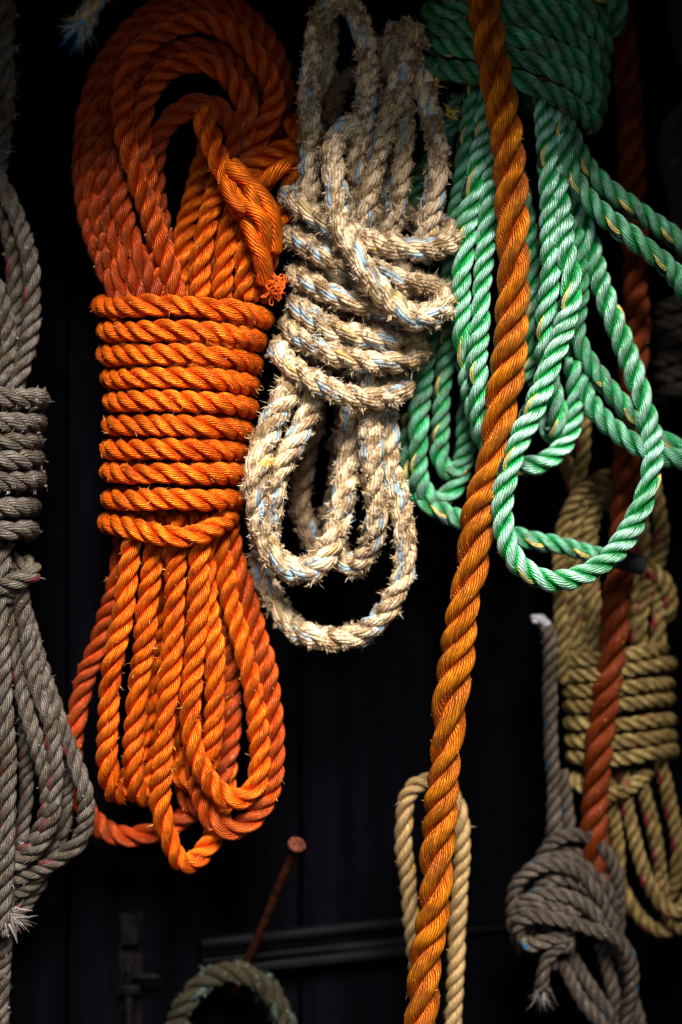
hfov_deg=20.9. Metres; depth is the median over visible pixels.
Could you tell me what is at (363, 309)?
rope hank
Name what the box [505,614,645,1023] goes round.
rope coil
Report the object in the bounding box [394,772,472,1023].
rope loop
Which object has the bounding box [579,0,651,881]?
thick rope
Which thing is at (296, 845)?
nail
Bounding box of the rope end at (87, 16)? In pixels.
[59,0,110,52]
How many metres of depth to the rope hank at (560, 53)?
1.29 m
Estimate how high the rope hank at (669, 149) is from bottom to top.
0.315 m
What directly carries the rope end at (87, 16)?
hanging from the eave soffit
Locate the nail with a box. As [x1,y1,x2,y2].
[231,837,305,996]
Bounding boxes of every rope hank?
[0,0,95,1023]
[67,0,299,874]
[237,0,462,652]
[398,0,681,592]
[552,414,681,937]
[651,0,681,408]
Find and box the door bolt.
[117,912,160,1023]
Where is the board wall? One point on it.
(358, 726)
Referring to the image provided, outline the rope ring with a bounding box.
[166,958,296,1023]
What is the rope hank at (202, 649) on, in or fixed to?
hanging from the eave soffit
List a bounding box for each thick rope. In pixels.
[404,0,529,1023]
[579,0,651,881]
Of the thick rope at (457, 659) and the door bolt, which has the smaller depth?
the thick rope at (457, 659)
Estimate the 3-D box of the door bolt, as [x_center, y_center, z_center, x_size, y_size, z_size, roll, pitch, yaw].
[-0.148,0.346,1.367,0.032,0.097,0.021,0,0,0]
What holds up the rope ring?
hanging from the nail
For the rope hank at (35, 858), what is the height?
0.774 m
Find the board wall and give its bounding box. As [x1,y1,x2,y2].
[0,0,681,1023]
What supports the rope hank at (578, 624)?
hanging from the board wall

